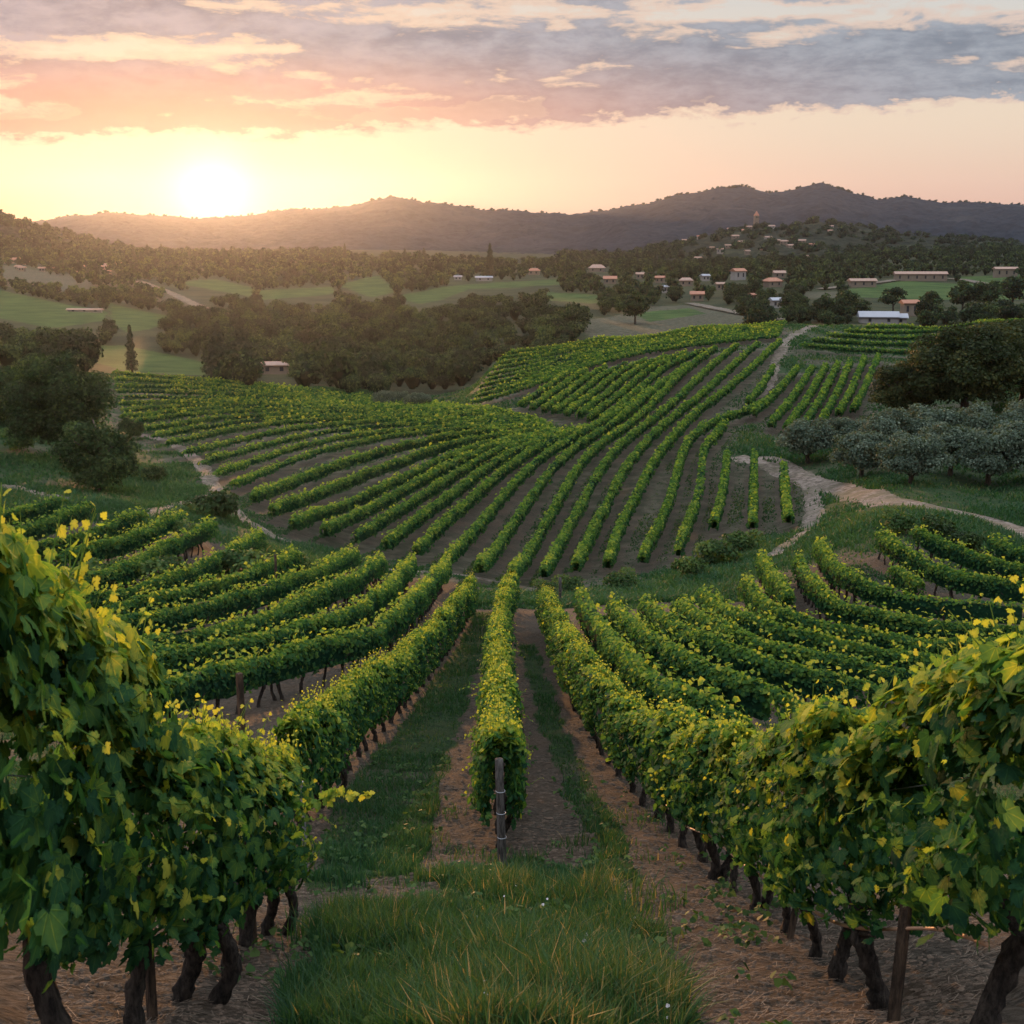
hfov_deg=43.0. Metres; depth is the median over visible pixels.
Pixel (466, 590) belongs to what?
grapevine
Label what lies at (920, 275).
farm building
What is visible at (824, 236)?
village hill
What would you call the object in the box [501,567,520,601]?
grapevine
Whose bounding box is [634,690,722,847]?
grapevine
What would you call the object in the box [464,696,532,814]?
grapevine
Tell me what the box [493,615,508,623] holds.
grapevine
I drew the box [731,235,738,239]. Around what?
house
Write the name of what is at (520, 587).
headland track
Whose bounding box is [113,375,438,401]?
vine hedge
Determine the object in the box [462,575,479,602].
grapevine
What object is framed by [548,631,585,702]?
grapevine
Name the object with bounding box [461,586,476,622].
grapevine
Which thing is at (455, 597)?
grapevine
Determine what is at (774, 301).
house
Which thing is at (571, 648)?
grapevine
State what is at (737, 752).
grapevine
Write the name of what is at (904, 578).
vine hedge
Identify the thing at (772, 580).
vine hedge
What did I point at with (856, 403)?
vine hedge
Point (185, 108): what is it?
sky
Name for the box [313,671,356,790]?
grapevine
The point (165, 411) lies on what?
vine hedge
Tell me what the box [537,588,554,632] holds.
grapevine
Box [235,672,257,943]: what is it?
vine stake
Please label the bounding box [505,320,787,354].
vine hedge
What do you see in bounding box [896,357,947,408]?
oak tree
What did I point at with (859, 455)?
olive tree
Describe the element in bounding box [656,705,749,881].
grapevine
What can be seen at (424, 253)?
conifer
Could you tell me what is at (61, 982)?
straw litter
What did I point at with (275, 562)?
vine stake
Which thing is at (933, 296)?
broadleaf tree
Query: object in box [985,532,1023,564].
vine hedge
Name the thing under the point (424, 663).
grapevine
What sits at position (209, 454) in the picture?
shrub
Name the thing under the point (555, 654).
grapevine
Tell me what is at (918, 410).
olive tree
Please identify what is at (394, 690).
grapevine
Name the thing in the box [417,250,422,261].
conifer
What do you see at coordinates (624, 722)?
grapevine
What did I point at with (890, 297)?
broadleaf tree
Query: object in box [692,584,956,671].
vine hedge
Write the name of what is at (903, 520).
shrub
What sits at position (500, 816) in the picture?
end post
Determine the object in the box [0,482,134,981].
grapevine
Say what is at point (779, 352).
hill path
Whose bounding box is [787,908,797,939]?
vine stake
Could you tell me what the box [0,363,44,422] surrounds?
oak tree
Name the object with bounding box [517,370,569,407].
vine hedge
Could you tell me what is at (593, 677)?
grapevine
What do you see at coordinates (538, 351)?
vine hedge
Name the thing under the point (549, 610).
grapevine
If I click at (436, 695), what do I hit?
grass
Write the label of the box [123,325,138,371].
conifer
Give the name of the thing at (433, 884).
soil clods
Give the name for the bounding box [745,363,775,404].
vine hedge
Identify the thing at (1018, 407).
olive tree
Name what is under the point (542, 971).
grass
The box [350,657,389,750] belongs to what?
grapevine
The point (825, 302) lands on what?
broadleaf tree
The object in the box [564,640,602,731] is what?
grapevine
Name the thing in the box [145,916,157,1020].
vine stake
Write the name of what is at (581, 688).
grapevine
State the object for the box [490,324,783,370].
vine hedge
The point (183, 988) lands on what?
grapevine
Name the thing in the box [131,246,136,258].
conifer
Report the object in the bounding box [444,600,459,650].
grapevine
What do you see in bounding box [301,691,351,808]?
grapevine
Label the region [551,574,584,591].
shrub
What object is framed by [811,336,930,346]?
vine hedge
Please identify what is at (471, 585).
grapevine
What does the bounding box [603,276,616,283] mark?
house
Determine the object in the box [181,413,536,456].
vine hedge
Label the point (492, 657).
grapevine
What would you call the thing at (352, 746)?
grapevine
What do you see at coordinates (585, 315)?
broadleaf tree
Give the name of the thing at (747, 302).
oak tree
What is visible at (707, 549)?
shrub
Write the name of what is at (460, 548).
vine hedge
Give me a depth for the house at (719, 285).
500.98 m
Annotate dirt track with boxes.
[0,485,68,497]
[141,433,312,547]
[146,494,211,515]
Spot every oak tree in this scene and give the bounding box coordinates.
[0,351,118,456]
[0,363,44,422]
[50,419,142,489]
[117,417,144,438]
[732,297,761,315]
[868,358,925,409]
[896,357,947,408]
[904,320,1023,410]
[991,318,1023,401]
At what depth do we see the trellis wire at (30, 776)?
4.40 m
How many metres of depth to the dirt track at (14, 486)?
75.24 m
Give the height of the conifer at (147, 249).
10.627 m
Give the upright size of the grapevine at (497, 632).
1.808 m
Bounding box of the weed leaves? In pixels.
[192,732,796,1023]
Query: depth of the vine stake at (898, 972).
5.85 m
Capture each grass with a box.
[0,323,1023,609]
[0,521,1023,919]
[239,797,738,1023]
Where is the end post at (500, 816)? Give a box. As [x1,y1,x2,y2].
[495,758,506,868]
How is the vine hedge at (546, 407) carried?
on the ground at (30, 312)
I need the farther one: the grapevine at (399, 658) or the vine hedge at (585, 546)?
the vine hedge at (585, 546)
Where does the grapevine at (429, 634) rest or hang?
on the ground at (30, 312)
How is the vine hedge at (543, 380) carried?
on the ground at (30, 312)
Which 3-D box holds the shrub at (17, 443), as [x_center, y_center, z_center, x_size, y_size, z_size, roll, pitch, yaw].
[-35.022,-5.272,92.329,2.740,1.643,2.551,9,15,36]
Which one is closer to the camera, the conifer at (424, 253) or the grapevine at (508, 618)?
the grapevine at (508, 618)
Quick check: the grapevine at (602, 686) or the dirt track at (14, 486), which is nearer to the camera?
the grapevine at (602, 686)
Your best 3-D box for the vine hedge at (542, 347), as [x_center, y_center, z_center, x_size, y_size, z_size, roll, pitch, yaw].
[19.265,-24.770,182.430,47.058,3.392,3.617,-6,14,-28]
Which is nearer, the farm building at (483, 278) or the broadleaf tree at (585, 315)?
the broadleaf tree at (585, 315)
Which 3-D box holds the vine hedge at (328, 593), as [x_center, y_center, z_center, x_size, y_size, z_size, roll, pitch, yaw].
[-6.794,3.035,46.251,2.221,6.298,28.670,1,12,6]
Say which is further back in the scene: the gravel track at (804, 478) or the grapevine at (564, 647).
the gravel track at (804, 478)
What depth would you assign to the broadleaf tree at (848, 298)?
343.00 m
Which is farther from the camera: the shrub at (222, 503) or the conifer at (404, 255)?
the conifer at (404, 255)
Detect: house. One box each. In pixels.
[17,266,26,270]
[38,267,45,271]
[261,361,288,373]
[528,268,539,274]
[589,264,605,271]
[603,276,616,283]
[635,272,644,278]
[655,276,665,282]
[662,285,669,292]
[679,278,692,285]
[690,291,704,300]
[699,274,710,280]
[715,282,724,289]
[716,248,723,253]
[730,268,746,279]
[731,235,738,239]
[744,250,750,254]
[762,277,783,286]
[769,297,781,307]
[772,270,785,277]
[780,240,788,244]
[847,278,877,286]
[857,311,899,324]
[898,300,919,315]
[898,313,908,323]
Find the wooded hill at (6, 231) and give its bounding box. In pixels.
[0,224,334,264]
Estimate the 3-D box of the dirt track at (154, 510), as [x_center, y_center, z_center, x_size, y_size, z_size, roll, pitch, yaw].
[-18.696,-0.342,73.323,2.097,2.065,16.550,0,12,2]
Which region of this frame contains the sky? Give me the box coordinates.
[0,0,1023,220]
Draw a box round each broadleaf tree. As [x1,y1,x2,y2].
[570,305,592,325]
[616,290,653,323]
[812,293,837,312]
[833,290,860,306]
[852,298,872,315]
[877,287,907,310]
[919,290,943,303]
[946,280,977,308]
[972,280,1004,303]
[1002,275,1023,302]
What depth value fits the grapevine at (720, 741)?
11.54 m
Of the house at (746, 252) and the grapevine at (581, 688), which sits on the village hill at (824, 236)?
the house at (746, 252)
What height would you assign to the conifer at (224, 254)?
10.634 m
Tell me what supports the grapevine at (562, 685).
on the ground at (30, 312)
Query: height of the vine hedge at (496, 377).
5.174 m
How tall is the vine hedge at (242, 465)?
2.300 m
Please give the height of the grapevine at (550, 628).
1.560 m
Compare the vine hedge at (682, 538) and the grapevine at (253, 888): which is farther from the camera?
the vine hedge at (682, 538)
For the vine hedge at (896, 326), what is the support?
on the ground at (30, 312)
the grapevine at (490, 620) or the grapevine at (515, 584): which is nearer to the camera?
the grapevine at (490, 620)
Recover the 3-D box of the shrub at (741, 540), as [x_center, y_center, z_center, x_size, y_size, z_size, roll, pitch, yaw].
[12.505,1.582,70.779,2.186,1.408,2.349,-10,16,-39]
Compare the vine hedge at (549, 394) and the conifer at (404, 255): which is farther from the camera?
the conifer at (404, 255)
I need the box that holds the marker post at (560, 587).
[559,577,561,599]
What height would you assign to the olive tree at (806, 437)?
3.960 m
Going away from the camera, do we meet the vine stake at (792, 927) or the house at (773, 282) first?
the vine stake at (792, 927)
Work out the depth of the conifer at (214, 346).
204.28 m
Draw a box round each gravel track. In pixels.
[732,455,1023,538]
[758,456,824,555]
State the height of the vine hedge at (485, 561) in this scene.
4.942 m
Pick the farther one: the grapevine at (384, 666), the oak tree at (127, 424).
the oak tree at (127, 424)
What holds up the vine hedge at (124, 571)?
on the ground at (30, 312)
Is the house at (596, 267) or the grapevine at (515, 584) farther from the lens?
the house at (596, 267)
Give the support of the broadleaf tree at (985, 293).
on the ground at (30, 312)
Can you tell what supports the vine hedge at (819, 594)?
on the ground at (30, 312)
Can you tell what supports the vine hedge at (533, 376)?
on the ground at (30, 312)
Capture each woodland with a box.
[0,182,1023,262]
[0,233,1023,392]
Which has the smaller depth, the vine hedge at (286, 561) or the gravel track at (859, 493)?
the vine hedge at (286, 561)
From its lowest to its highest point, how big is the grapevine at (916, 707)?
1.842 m
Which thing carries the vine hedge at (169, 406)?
on the ground at (30, 312)
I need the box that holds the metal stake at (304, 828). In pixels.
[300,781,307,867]
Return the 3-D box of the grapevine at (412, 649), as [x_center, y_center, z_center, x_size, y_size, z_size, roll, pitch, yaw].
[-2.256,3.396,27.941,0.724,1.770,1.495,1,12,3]
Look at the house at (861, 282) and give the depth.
517.97 m
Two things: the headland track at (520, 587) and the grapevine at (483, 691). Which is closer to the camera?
the grapevine at (483, 691)
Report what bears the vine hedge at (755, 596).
on the ground at (30, 312)
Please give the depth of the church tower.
1389.59 m
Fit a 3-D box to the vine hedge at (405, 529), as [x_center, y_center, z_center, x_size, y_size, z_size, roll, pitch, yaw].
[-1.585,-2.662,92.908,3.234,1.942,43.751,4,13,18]
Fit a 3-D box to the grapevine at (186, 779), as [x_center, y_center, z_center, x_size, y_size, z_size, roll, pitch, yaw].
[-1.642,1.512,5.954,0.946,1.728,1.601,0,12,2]
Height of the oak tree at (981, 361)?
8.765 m
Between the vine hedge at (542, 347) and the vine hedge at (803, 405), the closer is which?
the vine hedge at (803, 405)
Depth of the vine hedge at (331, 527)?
87.54 m
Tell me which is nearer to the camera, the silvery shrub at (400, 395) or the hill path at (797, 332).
the silvery shrub at (400, 395)
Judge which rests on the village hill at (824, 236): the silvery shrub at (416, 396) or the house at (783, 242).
the house at (783, 242)
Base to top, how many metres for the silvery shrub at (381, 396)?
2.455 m
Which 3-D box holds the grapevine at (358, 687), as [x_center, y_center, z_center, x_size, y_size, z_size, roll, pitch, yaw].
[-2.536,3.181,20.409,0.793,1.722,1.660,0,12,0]
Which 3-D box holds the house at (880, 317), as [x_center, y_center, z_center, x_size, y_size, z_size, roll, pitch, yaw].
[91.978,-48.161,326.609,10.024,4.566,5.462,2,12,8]
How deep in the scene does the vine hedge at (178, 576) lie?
44.71 m
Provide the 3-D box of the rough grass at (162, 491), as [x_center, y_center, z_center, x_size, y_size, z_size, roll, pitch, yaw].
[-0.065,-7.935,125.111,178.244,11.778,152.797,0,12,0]
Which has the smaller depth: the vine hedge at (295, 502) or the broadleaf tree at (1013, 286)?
the vine hedge at (295, 502)
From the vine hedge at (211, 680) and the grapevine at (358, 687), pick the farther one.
the vine hedge at (211, 680)
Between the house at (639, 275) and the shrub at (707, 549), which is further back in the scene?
the house at (639, 275)
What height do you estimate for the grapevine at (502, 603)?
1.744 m
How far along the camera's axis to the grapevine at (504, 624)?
31.61 m
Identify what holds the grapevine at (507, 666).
on the ground at (30, 312)
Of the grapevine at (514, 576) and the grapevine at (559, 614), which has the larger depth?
the grapevine at (514, 576)
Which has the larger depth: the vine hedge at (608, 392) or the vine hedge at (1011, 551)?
the vine hedge at (608, 392)
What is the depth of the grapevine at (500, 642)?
27.31 m
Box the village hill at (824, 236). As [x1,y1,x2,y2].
[616,221,1023,262]
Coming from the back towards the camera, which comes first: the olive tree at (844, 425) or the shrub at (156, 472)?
the olive tree at (844, 425)
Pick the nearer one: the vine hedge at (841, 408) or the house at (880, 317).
the vine hedge at (841, 408)
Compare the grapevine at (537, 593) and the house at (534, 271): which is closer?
the grapevine at (537, 593)
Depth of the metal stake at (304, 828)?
12.24 m
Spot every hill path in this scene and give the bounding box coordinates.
[756,340,790,398]
[783,325,817,339]
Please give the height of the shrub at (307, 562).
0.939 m
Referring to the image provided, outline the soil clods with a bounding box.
[13,658,1007,1023]
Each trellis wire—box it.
[7,774,140,780]
[859,777,969,792]
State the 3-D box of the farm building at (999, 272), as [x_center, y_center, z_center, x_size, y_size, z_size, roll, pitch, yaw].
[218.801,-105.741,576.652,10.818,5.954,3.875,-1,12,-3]
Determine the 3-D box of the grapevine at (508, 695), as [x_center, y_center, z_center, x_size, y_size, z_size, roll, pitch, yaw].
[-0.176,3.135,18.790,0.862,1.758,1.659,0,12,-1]
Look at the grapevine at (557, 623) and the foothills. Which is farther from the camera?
the foothills
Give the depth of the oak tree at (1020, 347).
113.21 m
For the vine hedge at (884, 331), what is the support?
on the ground at (30, 312)
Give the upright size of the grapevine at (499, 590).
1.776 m
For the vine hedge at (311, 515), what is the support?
on the ground at (30, 312)
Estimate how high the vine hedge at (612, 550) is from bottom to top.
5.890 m
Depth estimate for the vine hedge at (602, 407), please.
131.92 m
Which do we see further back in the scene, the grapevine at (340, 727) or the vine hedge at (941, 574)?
the vine hedge at (941, 574)
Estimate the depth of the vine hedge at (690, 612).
32.59 m
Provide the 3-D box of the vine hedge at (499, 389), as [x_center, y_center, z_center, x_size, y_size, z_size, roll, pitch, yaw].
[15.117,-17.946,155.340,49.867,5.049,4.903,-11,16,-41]
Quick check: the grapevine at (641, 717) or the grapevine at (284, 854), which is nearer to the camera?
the grapevine at (284, 854)
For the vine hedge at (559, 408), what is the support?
on the ground at (30, 312)
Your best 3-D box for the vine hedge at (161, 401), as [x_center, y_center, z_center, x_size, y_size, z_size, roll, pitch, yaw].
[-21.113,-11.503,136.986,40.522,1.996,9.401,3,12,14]
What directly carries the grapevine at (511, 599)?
on the ground at (30, 312)
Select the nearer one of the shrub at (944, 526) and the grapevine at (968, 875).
the grapevine at (968, 875)
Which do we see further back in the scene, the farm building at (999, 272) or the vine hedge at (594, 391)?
the farm building at (999, 272)
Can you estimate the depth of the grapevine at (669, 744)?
13.61 m
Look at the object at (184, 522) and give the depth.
57.48 m
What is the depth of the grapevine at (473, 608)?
42.78 m
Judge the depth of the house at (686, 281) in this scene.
537.86 m
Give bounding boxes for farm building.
[66,308,103,312]
[453,275,462,279]
[475,276,492,280]
[893,271,947,280]
[992,267,1017,277]
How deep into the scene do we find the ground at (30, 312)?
72.22 m
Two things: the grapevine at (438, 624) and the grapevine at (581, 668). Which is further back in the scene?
the grapevine at (438, 624)
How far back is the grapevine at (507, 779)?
15.56 m
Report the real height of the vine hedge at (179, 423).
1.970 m
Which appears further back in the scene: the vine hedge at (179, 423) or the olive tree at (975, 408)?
the vine hedge at (179, 423)
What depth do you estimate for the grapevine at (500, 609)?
36.61 m
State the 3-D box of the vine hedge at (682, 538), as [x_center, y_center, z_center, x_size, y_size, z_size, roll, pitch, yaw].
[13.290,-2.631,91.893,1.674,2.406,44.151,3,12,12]
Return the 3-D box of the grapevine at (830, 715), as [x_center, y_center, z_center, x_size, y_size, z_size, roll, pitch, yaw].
[1.969,1.732,7.632,1.059,1.948,1.682,1,12,4]
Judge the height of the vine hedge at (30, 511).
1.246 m
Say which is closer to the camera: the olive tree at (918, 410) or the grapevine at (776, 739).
the grapevine at (776, 739)
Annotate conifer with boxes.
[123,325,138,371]
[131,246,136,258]
[143,245,150,253]
[200,321,228,377]
[221,248,228,259]
[341,243,348,257]
[401,248,406,261]
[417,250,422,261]
[422,248,427,260]
[484,243,496,277]
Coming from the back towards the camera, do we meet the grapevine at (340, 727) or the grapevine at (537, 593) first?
the grapevine at (537, 593)
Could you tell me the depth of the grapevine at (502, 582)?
43.03 m
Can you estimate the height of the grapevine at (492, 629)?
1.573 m
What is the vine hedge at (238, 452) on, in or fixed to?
on the ground at (30, 312)
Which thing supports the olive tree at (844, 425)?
on the ground at (30, 312)
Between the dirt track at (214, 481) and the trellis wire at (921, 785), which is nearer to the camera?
the trellis wire at (921, 785)
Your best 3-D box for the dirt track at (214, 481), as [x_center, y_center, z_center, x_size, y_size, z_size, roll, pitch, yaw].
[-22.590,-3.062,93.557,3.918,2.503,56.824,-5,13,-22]
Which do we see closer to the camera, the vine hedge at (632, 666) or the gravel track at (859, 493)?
the vine hedge at (632, 666)
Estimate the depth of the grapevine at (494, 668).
20.93 m
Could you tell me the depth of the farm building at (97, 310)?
404.87 m
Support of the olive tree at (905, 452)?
on the ground at (30, 312)
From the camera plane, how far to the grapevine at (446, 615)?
35.15 m
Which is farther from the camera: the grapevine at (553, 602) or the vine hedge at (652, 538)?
the vine hedge at (652, 538)
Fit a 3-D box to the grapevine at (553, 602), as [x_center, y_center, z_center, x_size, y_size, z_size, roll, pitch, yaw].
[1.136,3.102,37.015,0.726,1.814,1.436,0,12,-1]
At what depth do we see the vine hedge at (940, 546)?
50.84 m
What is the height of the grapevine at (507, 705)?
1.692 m
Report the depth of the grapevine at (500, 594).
38.85 m
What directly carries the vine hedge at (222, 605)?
on the ground at (30, 312)
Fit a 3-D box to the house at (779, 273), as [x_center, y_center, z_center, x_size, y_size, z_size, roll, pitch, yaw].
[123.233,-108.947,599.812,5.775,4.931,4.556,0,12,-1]
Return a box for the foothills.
[445,243,628,253]
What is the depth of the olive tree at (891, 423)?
90.13 m
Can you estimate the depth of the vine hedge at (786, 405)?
123.19 m
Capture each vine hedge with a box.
[1,493,70,524]
[6,496,96,541]
[26,506,149,565]
[53,506,188,570]
[70,514,218,590]
[82,526,267,615]
[102,543,303,616]
[112,369,372,395]
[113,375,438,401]
[114,381,451,403]
[115,386,462,405]
[115,543,361,634]
[118,393,473,405]
[118,396,476,406]
[119,399,488,412]
[120,401,493,417]
[129,404,506,422]
[139,550,388,649]
[143,406,512,431]
[146,551,452,723]
[150,409,521,438]
[152,552,417,676]
[164,410,530,445]
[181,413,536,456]
[197,415,540,465]
[213,418,547,476]
[229,419,552,487]
[249,421,553,502]
[267,423,552,515]
[288,425,551,530]
[319,426,563,536]
[350,422,574,543]
[379,423,585,549]
[412,421,597,555]
[443,377,659,563]
[469,333,779,404]
[473,362,688,572]
[474,333,779,397]
[475,331,780,392]
[479,329,781,387]
[483,327,782,382]
[486,327,782,376]
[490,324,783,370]
[495,323,784,365]
[498,322,784,359]
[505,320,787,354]
[506,345,717,578]
[507,319,787,354]
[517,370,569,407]
[528,367,588,410]
[538,342,740,576]
[540,362,607,413]
[551,361,627,414]
[563,356,647,416]
[568,340,761,572]
[572,584,757,728]
[575,352,667,418]
[586,348,688,422]
[598,347,707,419]
[602,338,783,568]
[602,591,801,721]
[636,388,778,562]
[636,593,886,708]
[668,593,933,707]
[672,418,728,555]
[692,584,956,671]
[708,446,731,530]
[737,570,1010,656]
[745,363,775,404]
[745,448,759,528]
[749,364,799,417]
[754,548,796,611]
[767,364,814,427]
[778,456,794,523]
[782,361,829,428]
[791,549,1023,638]
[798,341,914,355]
[803,360,841,423]
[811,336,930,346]
[811,536,1023,624]
[816,357,853,424]
[825,331,937,340]
[834,354,867,416]
[844,325,1001,334]
[849,352,880,412]
[865,318,1023,329]
[872,523,1023,603]
[886,561,926,595]
[908,524,1023,581]
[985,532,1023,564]
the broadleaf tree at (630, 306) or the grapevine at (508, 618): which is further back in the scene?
the broadleaf tree at (630, 306)
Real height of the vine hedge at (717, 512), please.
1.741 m
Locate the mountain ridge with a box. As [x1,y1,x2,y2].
[32,182,1023,251]
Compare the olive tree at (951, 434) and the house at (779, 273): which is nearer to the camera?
the olive tree at (951, 434)
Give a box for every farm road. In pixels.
[136,281,228,314]
[687,303,781,319]
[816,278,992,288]
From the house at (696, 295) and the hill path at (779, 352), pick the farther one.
the house at (696, 295)
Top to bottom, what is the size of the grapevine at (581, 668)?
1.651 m
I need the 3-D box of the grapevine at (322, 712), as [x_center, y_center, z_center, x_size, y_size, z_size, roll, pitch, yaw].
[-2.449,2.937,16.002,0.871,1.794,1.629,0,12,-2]
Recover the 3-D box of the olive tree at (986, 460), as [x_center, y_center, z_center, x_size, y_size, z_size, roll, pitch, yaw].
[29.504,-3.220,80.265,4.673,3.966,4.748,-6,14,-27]
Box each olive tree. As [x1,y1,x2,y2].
[774,417,843,463]
[821,416,868,446]
[827,430,896,477]
[858,407,939,446]
[873,430,956,483]
[900,403,963,432]
[918,421,979,475]
[939,401,992,431]
[947,427,1023,485]
[963,409,1023,435]
[990,420,1023,466]
[996,399,1023,420]
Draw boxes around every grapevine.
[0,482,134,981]
[0,538,230,1023]
[43,693,255,1023]
[103,694,280,1004]
[176,710,293,976]
[201,728,321,946]
[239,723,336,935]
[271,690,330,830]
[286,684,348,821]
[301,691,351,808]
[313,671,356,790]
[330,674,361,779]
[336,665,374,770]
[339,658,381,756]
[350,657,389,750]
[357,648,402,741]
[371,648,407,731]
[376,645,412,722]
[387,640,422,713]
[392,634,422,707]
[399,625,437,700]
[406,629,435,693]
[408,618,440,687]
[419,614,450,672]
[419,616,439,680]
[431,601,456,661]
[431,614,451,667]
[440,598,458,655]
[442,594,466,639]
[444,591,467,645]
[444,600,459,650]
[450,584,475,631]
[452,584,466,635]
[455,578,476,621]
[459,663,532,775]
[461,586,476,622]
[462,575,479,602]
[462,708,543,847]
[463,587,475,621]
[464,570,476,602]
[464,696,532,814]
[464,698,529,833]
[470,673,529,789]
[471,652,527,717]
[473,690,533,800]
[477,656,512,687]
[478,619,521,675]
[478,630,515,679]
[478,656,507,683]
[479,626,517,669]
[480,635,516,675]
[480,639,512,673]
[481,615,515,660]
[483,604,514,633]
[486,608,516,648]
[486,609,511,640]
[492,589,515,624]
[492,601,512,631]
[493,585,511,606]
[493,586,514,618]
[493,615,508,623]
[494,574,515,610]
[494,574,518,612]
[494,595,510,610]
[499,580,514,610]
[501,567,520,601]
[508,571,521,595]
[533,583,550,632]
[533,585,550,620]
[537,586,557,629]
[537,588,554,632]
[539,593,561,647]
[539,601,573,647]
[543,602,569,633]
[543,616,568,657]
[545,615,582,661]
[546,606,572,665]
[547,620,581,675]
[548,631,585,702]
[550,620,570,668]
[554,624,581,699]
[555,635,598,710]
[561,634,598,718]
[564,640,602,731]
[564,652,601,738]
[566,655,623,748]
[571,659,627,754]
[580,663,633,763]
[593,677,634,777]
[600,681,648,792]
[604,693,664,806]
[625,699,689,819]
[630,700,700,832]
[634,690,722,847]
[650,710,724,862]
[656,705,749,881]
[674,705,773,893]
[699,722,792,910]
[719,712,827,934]
[738,714,972,1011]
[741,685,865,959]
[747,666,918,982]
[838,610,1023,1023]
[874,575,1023,952]
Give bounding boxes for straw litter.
[15,760,1006,1023]
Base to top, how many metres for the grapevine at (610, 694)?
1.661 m
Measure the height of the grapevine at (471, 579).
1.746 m
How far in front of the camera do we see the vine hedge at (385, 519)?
87.38 m
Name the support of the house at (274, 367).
on the ground at (30, 312)
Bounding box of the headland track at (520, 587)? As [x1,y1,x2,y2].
[322,552,536,590]
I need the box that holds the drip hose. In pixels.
[594,728,989,946]
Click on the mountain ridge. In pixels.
(392, 223)
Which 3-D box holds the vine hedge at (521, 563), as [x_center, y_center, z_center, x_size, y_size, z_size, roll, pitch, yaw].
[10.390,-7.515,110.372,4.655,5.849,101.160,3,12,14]
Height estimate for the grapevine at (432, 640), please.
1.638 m
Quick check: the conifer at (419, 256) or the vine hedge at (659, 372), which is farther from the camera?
the conifer at (419, 256)
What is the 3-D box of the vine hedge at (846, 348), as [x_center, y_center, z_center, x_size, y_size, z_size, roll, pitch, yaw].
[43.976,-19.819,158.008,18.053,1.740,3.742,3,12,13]
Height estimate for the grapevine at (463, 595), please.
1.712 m
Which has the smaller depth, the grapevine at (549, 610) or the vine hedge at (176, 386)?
the grapevine at (549, 610)
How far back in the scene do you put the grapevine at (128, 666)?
4.91 m
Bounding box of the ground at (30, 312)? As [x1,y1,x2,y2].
[0,250,1023,1023]
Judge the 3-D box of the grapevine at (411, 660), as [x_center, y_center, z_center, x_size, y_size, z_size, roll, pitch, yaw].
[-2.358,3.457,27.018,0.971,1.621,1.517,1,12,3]
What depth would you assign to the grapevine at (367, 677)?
21.42 m
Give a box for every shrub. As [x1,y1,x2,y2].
[0,427,38,449]
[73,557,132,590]
[135,465,167,479]
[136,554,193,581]
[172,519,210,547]
[183,489,241,517]
[205,450,221,461]
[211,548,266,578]
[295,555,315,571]
[371,390,398,402]
[390,390,410,400]
[402,392,431,403]
[531,578,558,593]
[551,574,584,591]
[602,566,637,587]
[670,554,710,575]
[693,538,741,565]
[719,528,765,551]
[879,508,917,532]
[910,513,957,536]
[942,531,987,552]
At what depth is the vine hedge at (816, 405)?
125.29 m
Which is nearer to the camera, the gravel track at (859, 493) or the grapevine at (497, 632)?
the grapevine at (497, 632)
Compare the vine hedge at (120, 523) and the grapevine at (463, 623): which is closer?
the grapevine at (463, 623)
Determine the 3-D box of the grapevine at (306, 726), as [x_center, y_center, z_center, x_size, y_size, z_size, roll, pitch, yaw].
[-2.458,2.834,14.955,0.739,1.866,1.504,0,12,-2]
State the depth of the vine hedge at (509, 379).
155.39 m
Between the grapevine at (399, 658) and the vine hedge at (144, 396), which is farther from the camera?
the vine hedge at (144, 396)
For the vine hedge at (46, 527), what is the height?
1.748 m
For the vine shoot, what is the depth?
11.04 m
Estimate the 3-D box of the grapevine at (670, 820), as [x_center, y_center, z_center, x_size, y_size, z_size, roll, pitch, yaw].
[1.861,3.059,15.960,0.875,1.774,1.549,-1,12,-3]
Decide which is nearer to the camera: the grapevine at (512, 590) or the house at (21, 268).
the grapevine at (512, 590)
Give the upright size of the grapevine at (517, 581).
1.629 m
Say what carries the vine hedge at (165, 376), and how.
on the ground at (30, 312)
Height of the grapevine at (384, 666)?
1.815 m
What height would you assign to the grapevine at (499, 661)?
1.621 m
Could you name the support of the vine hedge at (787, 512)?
on the ground at (30, 312)
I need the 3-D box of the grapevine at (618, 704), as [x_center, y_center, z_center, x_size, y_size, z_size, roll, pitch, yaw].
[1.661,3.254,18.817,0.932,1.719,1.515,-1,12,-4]
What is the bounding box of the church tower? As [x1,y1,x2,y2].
[753,211,758,224]
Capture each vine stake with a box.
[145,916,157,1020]
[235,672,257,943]
[274,554,276,578]
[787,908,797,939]
[887,898,911,1022]
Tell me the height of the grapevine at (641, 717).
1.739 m
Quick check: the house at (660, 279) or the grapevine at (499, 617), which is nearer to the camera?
the grapevine at (499, 617)
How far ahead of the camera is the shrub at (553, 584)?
57.82 m
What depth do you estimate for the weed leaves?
10.55 m
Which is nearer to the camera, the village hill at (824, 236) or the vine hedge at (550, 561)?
the vine hedge at (550, 561)
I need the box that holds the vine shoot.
[295,785,374,816]
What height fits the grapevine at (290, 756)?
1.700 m
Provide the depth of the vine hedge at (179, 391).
146.07 m
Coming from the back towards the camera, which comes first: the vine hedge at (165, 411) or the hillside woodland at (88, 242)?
the hillside woodland at (88, 242)
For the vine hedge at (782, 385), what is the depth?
127.71 m

